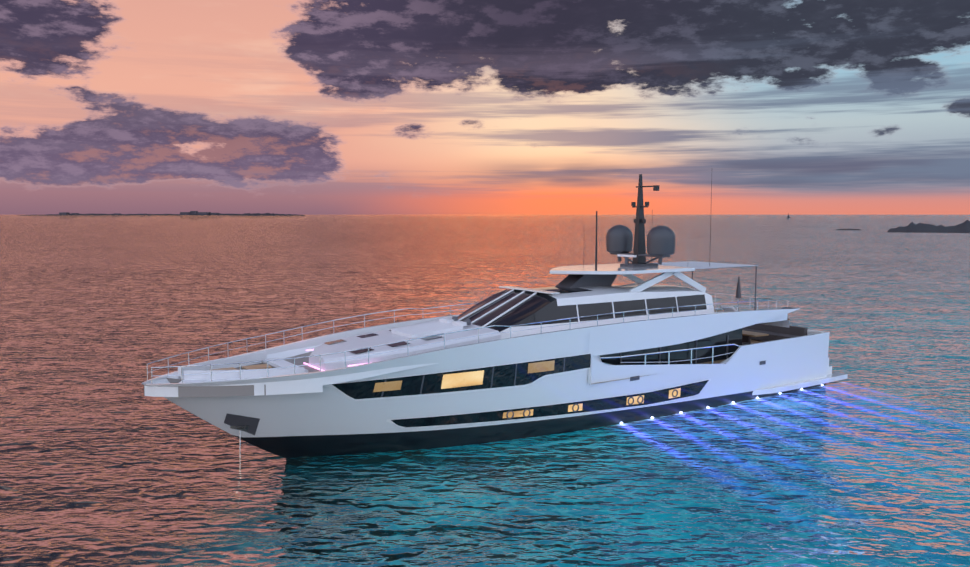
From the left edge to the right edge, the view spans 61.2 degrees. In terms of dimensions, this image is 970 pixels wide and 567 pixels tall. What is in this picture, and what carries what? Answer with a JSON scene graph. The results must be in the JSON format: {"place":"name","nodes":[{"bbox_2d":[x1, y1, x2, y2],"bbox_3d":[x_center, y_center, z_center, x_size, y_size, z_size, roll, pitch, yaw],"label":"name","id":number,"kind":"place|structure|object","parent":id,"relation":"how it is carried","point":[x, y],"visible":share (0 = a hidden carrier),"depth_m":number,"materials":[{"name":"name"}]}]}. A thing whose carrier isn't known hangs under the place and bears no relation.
{"place":"outdoors","nodes":[
{"label":"outdoors","id":0,"kind":"place"},
{"bbox_2d":[47,211,232,214],"bbox_3d":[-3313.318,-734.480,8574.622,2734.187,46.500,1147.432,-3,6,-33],"label":"coast","id":1,"kind":"structure","parent":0,"point":[181,213],"depth_m":8520.85,"materials":[{"name":"grey"}]},
{"bbox_2d":[230,213,305,215],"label":"island","id":2,"kind":"structure","parent":0,"point":[258,214],"depth_m":6799.91,"materials":[{"name":"grey"}]},
{"bbox_2d":[0,215,969,566],"bbox_3d":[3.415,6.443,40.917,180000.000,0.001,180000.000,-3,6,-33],"label":"sea","id":3,"kind":"structure","parent":0,"point":[104,461],"depth_m":38.44,"materials":[{"name":"liquid"}]},
{"bbox_2d":[142,174,847,469],"bbox_3d":[3.416,0.455,40.413,38.399,12.622,7.839,-3,6,-33],"label":"yacht","id":4,"kind":"object","parent":3,"relation":"on","point":[580,347],"visible":1,"depth_m":36.43,"materials":[{"name":"white metal"}]},
{"bbox_2d":[887,220,969,232],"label":"islet rocks","id":5,"kind":"object","parent":3,"relation":"in","point":[912,227],"visible":0.85,"depth_m":451.34,"materials":[{"name":"grey stone"}]},
{"bbox_2d":[0,0,969,214],"label":"sky","id":6,"kind":"structure","parent":0,"point":[298,107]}
]}

